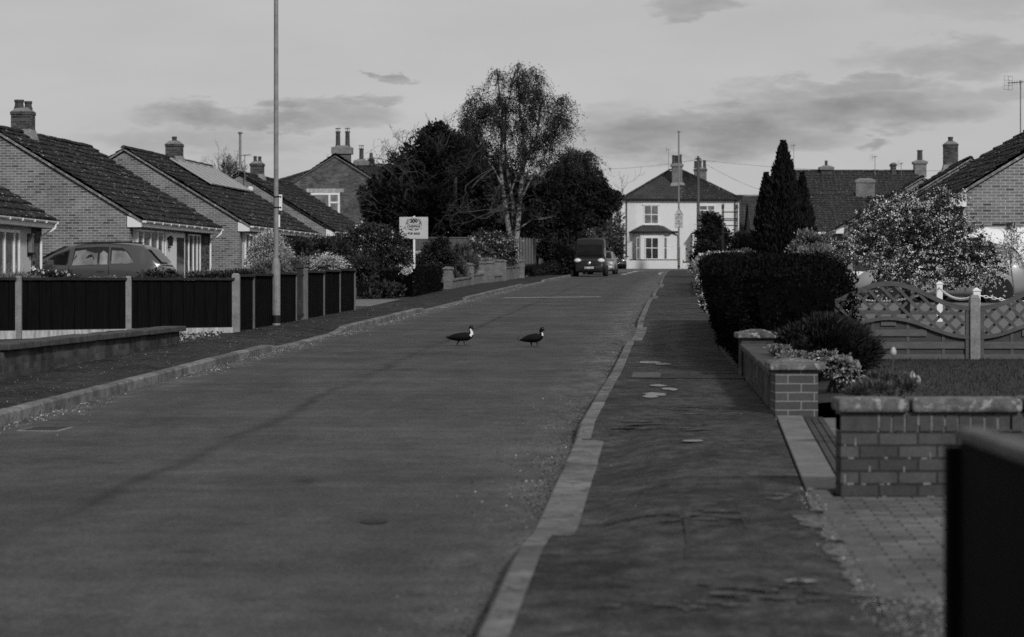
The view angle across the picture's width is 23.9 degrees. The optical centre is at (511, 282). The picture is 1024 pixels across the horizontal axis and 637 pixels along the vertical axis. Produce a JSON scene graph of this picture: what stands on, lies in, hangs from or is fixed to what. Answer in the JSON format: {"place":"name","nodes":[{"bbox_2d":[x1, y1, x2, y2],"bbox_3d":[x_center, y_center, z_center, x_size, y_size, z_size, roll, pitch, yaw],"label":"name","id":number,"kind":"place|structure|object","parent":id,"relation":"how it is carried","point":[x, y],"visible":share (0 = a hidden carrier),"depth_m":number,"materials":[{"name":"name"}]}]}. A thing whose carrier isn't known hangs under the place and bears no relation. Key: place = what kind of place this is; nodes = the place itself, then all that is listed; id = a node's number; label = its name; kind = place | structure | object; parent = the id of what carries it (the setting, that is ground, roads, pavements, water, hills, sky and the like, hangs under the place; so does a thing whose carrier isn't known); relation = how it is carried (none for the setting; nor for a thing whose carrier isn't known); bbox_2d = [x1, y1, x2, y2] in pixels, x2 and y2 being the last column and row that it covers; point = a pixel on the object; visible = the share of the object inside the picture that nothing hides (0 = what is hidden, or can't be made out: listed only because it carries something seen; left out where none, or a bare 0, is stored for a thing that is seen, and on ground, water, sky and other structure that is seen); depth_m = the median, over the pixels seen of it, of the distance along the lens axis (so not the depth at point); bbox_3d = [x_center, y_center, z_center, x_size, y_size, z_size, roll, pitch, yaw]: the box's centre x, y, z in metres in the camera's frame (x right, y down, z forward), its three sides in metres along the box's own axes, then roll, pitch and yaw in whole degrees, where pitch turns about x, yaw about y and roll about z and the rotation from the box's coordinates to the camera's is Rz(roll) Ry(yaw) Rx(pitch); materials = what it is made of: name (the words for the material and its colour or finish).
{"place":"outdoors","nodes":[
{"label":"outdoors","id":0,"kind":"place"},
{"bbox_2d":[42,229,174,277],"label":"parked car","id":1,"kind":"object","parent":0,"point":[124,259],"visible":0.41,"depth_m":65.50,"materials":[{"name":"grey paint"}]},
{"bbox_2d":[194,140,247,176],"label":"bare tree","id":2,"kind":"object","parent":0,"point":[228,168],"visible":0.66,"depth_m":174.71,"materials":[{"name":"grey plant"}]},
{"bbox_2d":[0,275,528,342],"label":"garden ground","id":3,"kind":"structure","parent":0,"point":[357,307],"depth_m":43.21,"materials":[{"name":"soil"}]},
{"bbox_2d":[0,186,58,274],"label":"bungalow","id":4,"kind":"object","parent":3,"relation":"on","point":[23,223],"visible":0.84,"depth_m":58.71,"materials":[{"name":"brick"}]},
{"bbox_2d":[0,229,19,274],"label":"window","id":5,"kind":"structure","parent":4,"relation":"in","point":[9,239],"depth_m":57.55,"materials":[{"name":"white plastic"}]},
{"bbox_2d":[25,266,82,277],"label":"flowering shrub","id":6,"kind":"object","parent":3,"relation":"on","point":[46,271],"visible":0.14,"depth_m":47.45,"materials":[{"name":"grey plant"}]},
{"bbox_2d":[0,100,223,277],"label":"bungalow","id":7,"kind":"object","parent":3,"relation":"on","point":[81,192],"visible":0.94,"depth_m":71.31,"materials":[{"name":"brick"}]},
{"bbox_2d":[136,229,163,253],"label":"window","id":8,"kind":"structure","parent":7,"relation":"in","point":[156,240],"depth_m":72.52,"materials":[{"name":"glass"}]},
{"bbox_2d":[165,232,184,277],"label":"door","id":9,"kind":"structure","parent":7,"relation":"in","point":[176,254],"depth_m":75.87,"materials":[{"name":"white paint"}]},
{"bbox_2d":[188,234,200,271],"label":"window","id":10,"kind":"structure","parent":7,"relation":"in","point":[194,240],"depth_m":78.49,"materials":[{"name":"white plastic"}]},
{"bbox_2d":[0,273,239,338],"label":"board fence","id":11,"kind":"object","parent":3,"relation":"on","point":[37,307],"visible":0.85,"depth_m":39.93,"materials":[{"name":"wood"}]},
{"bbox_2d":[132,266,182,277],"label":"shrub","id":12,"kind":"object","parent":3,"relation":"on","point":[168,273],"visible":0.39,"depth_m":46.95,"materials":[{"name":"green plant"}]},
{"bbox_2d":[107,137,320,269],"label":"bungalow","id":13,"kind":"object","parent":3,"relation":"on","point":[239,213],"visible":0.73,"depth_m":86.20,"materials":[{"name":"tile"}]},
{"bbox_2d":[182,266,271,277],"bbox_3d":[-5.499,-0.139,46.987,1.842,0.369,0.600,0,0,0],"label":"heather","id":14,"kind":"object","parent":3,"relation":"on","point":[218,273],"visible":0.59,"depth_m":46.90,"materials":[{"name":"grey plant"}]},
{"bbox_2d":[241,229,294,268],"bbox_3d":[-6.223,-0.391,61.982,1.463,1.968,0.834,0,0,0],"label":"pale shrub","id":15,"kind":"object","parent":3,"relation":"on","point":[259,242],"visible":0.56,"depth_m":61.88,"materials":[{"name":"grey plant"}]},
{"bbox_2d":[240,272,297,329],"bbox_3d":[-4.513,0.380,44.990,0.081,1.170,6.476,0,0,4],"label":"board fence","id":16,"kind":"object","parent":3,"relation":"on","point":[255,299],"visible":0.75,"depth_m":44.41,"materials":[{"name":"wood"}]},
{"bbox_2d":[243,252,351,273],"bbox_3d":[-5.148,-0.102,57.022,1.504,1.338,3.315,0,0,26],"label":"golden hedge","id":17,"kind":"object","parent":3,"relation":"on","point":[287,263],"visible":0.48,"depth_m":56.18,"materials":[{"name":"grey plant"}]},
{"bbox_2d":[230,151,375,250],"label":"bungalow","id":18,"kind":"object","parent":3,"relation":"on","point":[309,210],"visible":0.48,"depth_m":114.63,"materials":[{"name":"tile"}]},
{"bbox_2d":[301,268,355,319],"bbox_3d":[-3.996,0.270,53.260,0.148,1.186,7.942,0,0,4],"label":"board fence","id":19,"kind":"object","parent":3,"relation":"on","point":[329,292],"visible":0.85,"depth_m":52.82,"materials":[{"name":"wood"}]},
{"bbox_2d":[295,263,303,317],"bbox_3d":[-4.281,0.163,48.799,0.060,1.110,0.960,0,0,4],"label":"fence post","id":20,"kind":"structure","parent":19,"relation":"attached to","point":[299,267],"depth_m":48.77,"materials":[{"name":"concrete"}]},
{"bbox_2d":[307,249,351,270],"bbox_3d":[-4.276,-0.153,56.504,1.072,1.230,0.966,0,0,0],"label":"golden hedge","id":21,"kind":"object","parent":3,"relation":"on","point":[325,261],"visible":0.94,"depth_m":56.38,"materials":[{"name":"grey plant"}]},
{"bbox_2d":[280,128,412,256],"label":"brick house","id":22,"kind":"structure","parent":3,"relation":"on","point":[329,181],"depth_m":150.00,"materials":[{"name":"brick"}]},
{"bbox_2d":[311,193,339,212],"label":"window","id":23,"kind":"structure","parent":22,"relation":"in","point":[325,198],"depth_m":149.97,"materials":[{"name":"white plastic"}]},
{"bbox_2d":[326,220,415,270],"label":"shrub","id":24,"kind":"object","parent":3,"relation":"on","point":[387,249],"visible":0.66,"depth_m":73.79,"materials":[{"name":"black plant"}]},
{"bbox_2d":[359,278,406,298],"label":"bush","id":25,"kind":"object","parent":3,"relation":"on","point":[385,289],"visible":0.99,"depth_m":71.36,"materials":[{"name":"plant"}]},
{"bbox_2d":[376,265,443,296],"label":"clipped hedge","id":26,"kind":"object","parent":3,"relation":"on","point":[421,280],"visible":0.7,"depth_m":75.38,"materials":[{"name":"black plant"}]},
{"bbox_2d":[399,216,427,268],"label":"sale sign","id":27,"kind":"object","parent":3,"relation":"on","point":[416,227],"visible":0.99,"depth_m":75.98,"materials":[{"name":"white paint"}]},
{"bbox_2d":[348,110,502,248],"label":"dark tree","id":28,"kind":"object","parent":3,"relation":"on","point":[429,176],"visible":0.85,"depth_m":141.08,"materials":[{"name":"black plant"}]},
{"bbox_2d":[411,234,462,281],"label":"shrub","id":29,"kind":"object","parent":3,"relation":"on","point":[437,252],"visible":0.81,"depth_m":89.81,"materials":[{"name":"black plant"}]},
{"bbox_2d":[442,261,486,288],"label":"garden wall","id":30,"kind":"structure","parent":3,"relation":"on","point":[450,282],"depth_m":96.80,"materials":[{"name":"brick"}]},
{"bbox_2d":[452,241,481,277],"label":"shrub","id":31,"kind":"object","parent":3,"relation":"on","point":[465,258],"visible":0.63,"depth_m":99.82,"materials":[{"name":"grey plant"}]},
{"bbox_2d":[415,237,542,276],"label":"board fence","id":32,"kind":"object","parent":3,"relation":"on","point":[528,250],"visible":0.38,"depth_m":126.14,"materials":[{"name":"wood"}]},
{"bbox_2d":[464,226,523,267],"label":"flowering shrub","id":33,"kind":"object","parent":3,"relation":"on","point":[494,244],"visible":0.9,"depth_m":116.78,"materials":[{"name":"grey plant"}]},
{"bbox_2d":[456,148,551,248],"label":"dark tree","id":34,"kind":"object","parent":3,"relation":"on","point":[532,228],"visible":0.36,"depth_m":148.10,"materials":[{"name":"black plant"}]},
{"bbox_2d":[486,259,525,281],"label":"garden wall","id":35,"kind":"structure","parent":3,"relation":"on","point":[497,270],"depth_m":111.19,"materials":[{"name":"brick"}]},
{"bbox_2d":[431,60,613,238],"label":"birch tree","id":36,"kind":"object","parent":3,"relation":"on","point":[579,163],"visible":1,"depth_m":132.52,"materials":[{"name":"grey plant"}]},
{"bbox_2d":[519,152,642,262],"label":"dark tree","id":37,"kind":"object","parent":3,"relation":"on","point":[581,209],"visible":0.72,"depth_m":149.06,"materials":[{"name":"black plant"}]},
{"bbox_2d":[0,273,569,408],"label":"pavement","id":38,"kind":"structure","parent":0,"point":[188,348],"depth_m":34.12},
{"bbox_2d":[0,326,185,379],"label":"garden wall","id":39,"kind":"structure","parent":38,"relation":"on","point":[26,356],"depth_m":29.53,"materials":[{"name":"concrete"}]},
{"bbox_2d":[0,305,407,402],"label":"fallen petals","id":40,"kind":"object","parent":38,"relation":"on","point":[195,349],"visible":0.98,"depth_m":33.33,"materials":[{"name":"white plant"}]},
{"bbox_2d":[272,0,281,324],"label":"lamp post","id":41,"kind":"object","parent":38,"relation":"on","point":[276,292],"visible":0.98,"depth_m":45.26,"materials":[{"name":"metal"}]},
{"bbox_2d":[525,261,567,276],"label":"ivy undergrowth","id":42,"kind":"object","parent":38,"relation":"on","point":[541,269],"visible":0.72,"depth_m":133.88,"materials":[{"name":"black plant"}]},
{"bbox_2d":[536,229,577,276],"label":"ivy shrub","id":43,"kind":"object","parent":38,"relation":"on","point":[549,248],"visible":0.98,"depth_m":139.72,"materials":[{"name":"black plant"}]},
{"bbox_2d":[0,271,666,636],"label":"road","id":44,"kind":"structure","parent":0,"point":[239,499],"depth_m":15.84,"materials":[{"name":"asphalt"}]},
{"bbox_2d":[17,426,71,430],"bbox_3d":[-3.920,1.246,20.350,0.360,0.036,0.550,0,0,4],"label":"drain cover","id":45,"kind":"object","parent":44,"relation":"on","point":[48,428],"visible":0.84,"depth_m":20.30,"materials":[{"name":"metal"}]},
{"bbox_2d":[1,287,521,431],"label":"fallen petals","id":46,"kind":"object","parent":44,"relation":"on","point":[391,321],"visible":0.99,"depth_m":32.83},
{"bbox_2d":[0,273,586,425],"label":"kerb","id":47,"kind":"structure","parent":44,"relation":"on","point":[8,415],"depth_m":27.98,"materials":[{"name":"concrete"}]},
{"bbox_2d":[446,325,476,345],"bbox_3d":[-0.798,0.839,38.050,0.488,0.322,0.175,0,0,0],"label":"duck","id":48,"kind":"object","parent":44,"relation":"on","point":[464,336],"visible":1,"depth_m":38.00},
{"bbox_2d":[319,291,653,636],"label":"gutter litter","id":49,"kind":"object","parent":44,"relation":"on","point":[539,496],"visible":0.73,"depth_m":16.18,"materials":[{"name":"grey plant"}]},
{"bbox_2d":[476,270,669,636],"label":"kerb","id":50,"kind":"structure","parent":44,"relation":"on","point":[562,512],"depth_m":13.72,"materials":[{"name":"concrete"}]},
{"bbox_2d":[573,238,609,275],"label":"parked van","id":51,"kind":"object","parent":44,"relation":"on","point":[591,255],"visible":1,"depth_m":139.47,"materials":[{"name":"black paint"}]},
{"bbox_2d":[356,299,399,305],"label":"driveway","id":52,"kind":"structure","parent":0,"point":[365,302],"depth_m":66.50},
{"bbox_2d":[281,227,383,287],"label":"shrub","id":53,"kind":"object","parent":52,"relation":"on","point":[360,264],"visible":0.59,"depth_m":69.72,"materials":[{"name":"grey plant"}]},
{"bbox_2d":[0,0,1023,234],"label":"sky","id":54,"kind":"structure","parent":0,"point":[844,82],"materials":[{"name":"grey"}]},
{"bbox_2d":[624,256,677,268],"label":"front wall","id":55,"kind":"structure","parent":0,"point":[652,263],"depth_m":203.40,"materials":[{"name":"white paint"}]},
{"bbox_2d":[618,269,687,270],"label":"road","id":56,"kind":"structure","parent":0,"point":[648,269],"depth_m":191.89,"materials":[{"name":"asphalt"}]},
{"bbox_2d":[576,212,636,263],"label":"dark tree","id":57,"kind":"object","parent":56,"relation":"on","point":[613,239],"visible":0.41,"depth_m":186.96,"materials":[{"name":"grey plant"}]},
{"bbox_2d":[674,131,682,268],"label":"lamp post","id":58,"kind":"object","parent":56,"relation":"on","point":[678,215],"visible":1,"depth_m":197.93,"materials":[{"name":"metal"}]},
{"bbox_2d":[616,147,741,268],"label":"white house","id":59,"kind":"structure","parent":0,"point":[649,209],"depth_m":205.00,"materials":[{"name":"paint"}]},
{"bbox_2d":[643,205,659,224],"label":"window","id":60,"kind":"structure","parent":59,"relation":"in","point":[651,212],"depth_m":204.99,"materials":[{"name":"white paint"}]},
{"bbox_2d":[645,237,658,258],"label":"window","id":61,"kind":"structure","parent":59,"relation":"in","point":[651,243],"depth_m":204.24,"materials":[{"name":"glass"}]},
{"bbox_2d":[509,270,903,636],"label":"pavement","id":62,"kind":"structure","parent":0,"point":[735,460],"depth_m":12.36,"materials":[{"name":"asphalt"}]},
{"bbox_2d":[602,599,741,610],"bbox_3d":[0.636,1.264,9.448,0.551,0.006,0.293,0,0,-17],"label":"footway wear","id":63,"kind":"object","parent":62,"relation":"on","point":[683,607],"visible":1,"depth_m":9.47,"materials":[{"name":"asphalt"}]},
{"bbox_2d":[631,375,743,377],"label":"footway repair","id":64,"kind":"structure","parent":62,"relation":"on","point":[700,376],"depth_m":26.68,"materials":[{"name":"asphalt"}]},
{"bbox_2d":[659,509,747,524],"bbox_3d":[1.003,1.225,12.626,0.424,0.013,0.708,0,0,21],"label":"footway wear","id":65,"kind":"object","parent":62,"relation":"on","point":[725,517],"visible":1,"depth_m":12.61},
{"bbox_2d":[696,579,824,599],"bbox_3d":[1.033,1.256,9.895,0.503,0.012,0.541,0,0,-7],"label":"footway wear","id":66,"kind":"object","parent":62,"relation":"on","point":[738,594],"visible":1,"depth_m":9.90,"materials":[{"name":"asphalt"}]},
{"bbox_2d":[758,593,829,602],"bbox_3d":[1.131,1.262,9.690,0.268,0.006,0.224,0,0,45],"label":"footway wear","id":67,"kind":"object","parent":62,"relation":"on","point":[784,596],"visible":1,"depth_m":9.67,"materials":[{"name":"asphalt"}]},
{"bbox_2d":[792,514,841,539],"bbox_3d":[1.556,1.230,12.175,0.189,0.017,1.150,0,0,0],"label":"mortar edge","id":68,"kind":"object","parent":62,"relation":"on","point":[816,522],"visible":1,"depth_m":12.30,"materials":[{"name":"concrete"}]},
{"bbox_2d":[796,487,902,611],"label":"gravel","id":69,"kind":"structure","parent":62,"relation":"on","point":[842,548],"depth_m":11.28,"materials":[{"name":"gravel"}]},
{"bbox_2d":[822,542,878,596],"bbox_3d":[1.462,1.250,10.601,0.126,0.026,1.808,0,0,3],"label":"mortar edge","id":70,"kind":"object","parent":62,"relation":"on","point":[853,566],"visible":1,"depth_m":10.50,"materials":[{"name":"concrete"}]},
{"bbox_2d":[944,427,1023,636],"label":"board fence","id":71,"kind":"object","parent":62,"relation":"on","point":[983,532],"visible":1,"depth_m":5.74,"materials":[{"name":"wood"}]},
{"bbox_2d":[706,312,738,372],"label":"garden ground","id":72,"kind":"structure","parent":0,"point":[726,356],"depth_m":32.02,"materials":[{"name":"soil"}]},
{"bbox_2d":[693,274,708,312],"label":"flowering shrub","id":73,"kind":"object","parent":72,"relation":"on","point":[699,292],"visible":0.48,"depth_m":57.85,"materials":[{"name":"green plant"}]},
{"bbox_2d":[696,250,862,368],"bbox_3d":[3.727,0.294,37.083,1.742,1.838,20.147,0,0,4],"label":"dark hedge","id":74,"kind":"object","parent":72,"relation":"on","point":[739,294],"visible":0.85,"depth_m":27.67,"materials":[{"name":"black plant"}]},
{"bbox_2d":[741,195,757,232],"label":"terrace house","id":75,"kind":"structure","parent":0,"point":[749,201],"depth_m":224.60,"materials":[{"name":"grey brick"}]},
{"bbox_2d":[776,418,836,492],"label":"driveway","id":76,"kind":"structure","parent":0,"point":[831,422],"depth_m":19.23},
{"bbox_2d":[777,415,835,496],"bbox_3d":[2.091,1.218,17.325,0.214,0.190,6.187,0,0,5],"label":"pavement edging","id":77,"kind":"object","parent":76,"relation":"on","point":[813,469],"visible":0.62,"depth_m":16.48,"materials":[{"name":"concrete"}]},
{"bbox_2d":[804,417,835,473],"bbox_3d":[2.292,1.180,17.350,0.154,0.090,6.133,0,0,5],"label":"drain channel","id":78,"kind":"object","parent":76,"relation":"on","point":[827,440],"visible":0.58,"depth_m":18.23,"materials":[{"name":"concrete"}]},
{"bbox_2d":[818,377,899,402],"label":"garden ground","id":79,"kind":"structure","parent":0,"point":[824,396],"depth_m":21.61,"materials":[{"name":"soil"}]},
{"bbox_2d":[734,329,825,420],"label":"brick pier wall","id":80,"kind":"structure","parent":79,"relation":"on","point":[784,386],"depth_m":20.60,"materials":[{"name":"brick"}]},
{"bbox_2d":[764,343,817,359],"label":"trailing shrub","id":81,"kind":"object","parent":80,"relation":"on","point":[778,348],"visible":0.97,"depth_m":21.40,"materials":[{"name":"grey plant"}]},
{"bbox_2d":[767,309,887,380],"bbox_3d":[3.078,0.621,23.618,1.222,0.765,0.916,0,0,0],"label":"conifer shrub","id":82,"kind":"object","parent":79,"relation":"on","point":[827,331],"visible":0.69,"depth_m":23.43,"materials":[{"name":"black plant"}]},
{"bbox_2d":[810,348,866,392],"bbox_3d":[2.945,0.832,21.793,0.506,0.477,0.654,0,0,0],"label":"trailing shrub","id":83,"kind":"object","parent":79,"relation":"on","point":[837,366],"visible":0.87,"depth_m":21.69,"materials":[{"name":"grey plant"}]},
{"bbox_2d":[838,369,933,397],"bbox_3d":[2.647,0.857,17.399,0.821,0.452,0.483,0,0,-44],"label":"plant","id":84,"kind":"object","parent":79,"relation":"on","point":[886,383],"visible":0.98,"depth_m":17.41,"materials":[{"name":"grey plant"}]},
{"bbox_2d":[818,397,904,417],"bbox_3d":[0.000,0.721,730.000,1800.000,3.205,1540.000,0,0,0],"label":"ground","id":85,"kind":"structure","parent":0,"point":[825,410],"depth_m":27.13,"materials":[{"name":"soil"}]},
{"bbox_2d":[809,178,890,233],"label":"terrace house","id":86,"kind":"structure","parent":85,"relation":"on","point":[832,210],"depth_m":171.34,"materials":[{"name":"tile"}]},
{"bbox_2d":[792,144,927,192],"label":"terrace house","id":87,"kind":"structure","parent":85,"relation":"on","point":[826,178],"depth_m":193.75,"materials":[{"name":"tile"}]},
{"bbox_2d":[817,497,943,636],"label":"driveway","id":88,"kind":"structure","parent":0,"point":[903,537],"depth_m":11.81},
{"bbox_2d":[808,490,906,605],"bbox_3d":[1.655,1.261,11.900,0.120,0.104,4.405,0,0,3],"label":"driveway edging","id":89,"kind":"object","parent":88,"relation":"on","point":[878,575],"visible":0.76,"depth_m":11.16,"materials":[{"name":"concrete"}]},
{"bbox_2d":[852,597,943,636],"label":"gravel","id":90,"kind":"structure","parent":88,"relation":"on","point":[918,612],"depth_m":9.23,"materials":[{"name":"gravel"}]},
{"bbox_2d":[831,396,1023,496],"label":"brick wall","id":91,"kind":"structure","parent":88,"relation":"on","point":[890,446],"depth_m":14.00,"materials":[{"name":"brick"}]},
{"bbox_2d":[837,275,954,299],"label":"garden ground","id":92,"kind":"structure","parent":0,"point":[899,297],"depth_m":61.98,"materials":[{"name":"soil"}]},
{"bbox_2d":[685,209,733,260],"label":"ivy shrub","id":93,"kind":"object","parent":92,"relation":"on","point":[708,236],"visible":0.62,"depth_m":126.78,"materials":[{"name":"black plant"}]},
{"bbox_2d":[725,229,754,250],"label":"shrub","id":94,"kind":"object","parent":92,"relation":"on","point":[740,239],"visible":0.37,"depth_m":111.73,"materials":[{"name":"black plant"}]},
{"bbox_2d":[750,139,817,274],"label":"cypress tree","id":95,"kind":"object","parent":92,"relation":"on","point":[784,211],"visible":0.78,"depth_m":79.69,"materials":[{"name":"black plant"}]},
{"bbox_2d":[784,226,849,262],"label":"shrub","id":96,"kind":"object","parent":92,"relation":"on","point":[805,240],"visible":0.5,"depth_m":71.72,"materials":[{"name":"grey plant"}]},
{"bbox_2d":[826,175,926,273],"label":"bungalow","id":97,"kind":"object","parent":92,"relation":"on","point":[838,230],"visible":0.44,"depth_m":126.97,"materials":[{"name":"tile"}]},
{"bbox_2d":[844,137,973,271],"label":"bungalow","id":98,"kind":"object","parent":92,"relation":"on","point":[952,164],"visible":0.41,"depth_m":106.07,"materials":[{"name":"brick"}]},
{"bbox_2d":[824,184,1013,313],"bbox_3d":[7.748,-0.551,46.061,3.622,2.639,2.338,0,0,0],"label":"cherry tree","id":99,"kind":"object","parent":92,"relation":"on","point":[904,267],"visible":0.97,"depth_m":45.73,"materials":[{"name":"grey plant"}]},
{"bbox_2d":[870,76,1023,266],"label":"bungalow","id":100,"kind":"object","parent":92,"relation":"on","point":[1008,85],"visible":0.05,"depth_m":85.25,"materials":[{"name":"brick"}]},
{"bbox_2d":[889,130,1023,299],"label":"bungalow","id":101,"kind":"object","parent":92,"relation":"on","point":[992,182],"visible":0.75,"depth_m":59.98,"materials":[{"name":"brick"}]},
{"bbox_2d":[838,300,1023,334],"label":"driveway","id":102,"kind":"structure","parent":0,"point":[917,315],"depth_m":45.52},
{"bbox_2d":[850,241,1023,302],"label":"parked car","id":103,"kind":"object","parent":102,"relation":"on","point":[1004,290],"visible":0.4,"depth_m":55.65,"materials":[{"name":"silver metal"}]},
{"bbox_2d":[915,222,1023,300],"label":"parked van","id":104,"kind":"object","parent":102,"relation":"on","point":[998,232],"visible":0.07,"depth_m":57.75,"materials":[{"name":"white paint"}]},
{"bbox_2d":[991,214,1023,316],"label":"young tree","id":105,"kind":"object","parent":102,"relation":"on","point":[1014,243],"visible":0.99,"depth_m":43.99,"materials":[{"name":"white plant"}]},
{"bbox_2d":[860,357,1023,397],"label":"lawn","id":106,"kind":"structure","parent":0,"point":[961,368],"depth_m":23.62,"materials":[{"name":"plant"}]},
{"bbox_2d":[835,281,1023,358],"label":"trellis fence","id":107,"kind":"object","parent":106,"relation":"on","point":[907,337],"visible":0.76,"depth_m":27.39,"materials":[{"name":"wood"}]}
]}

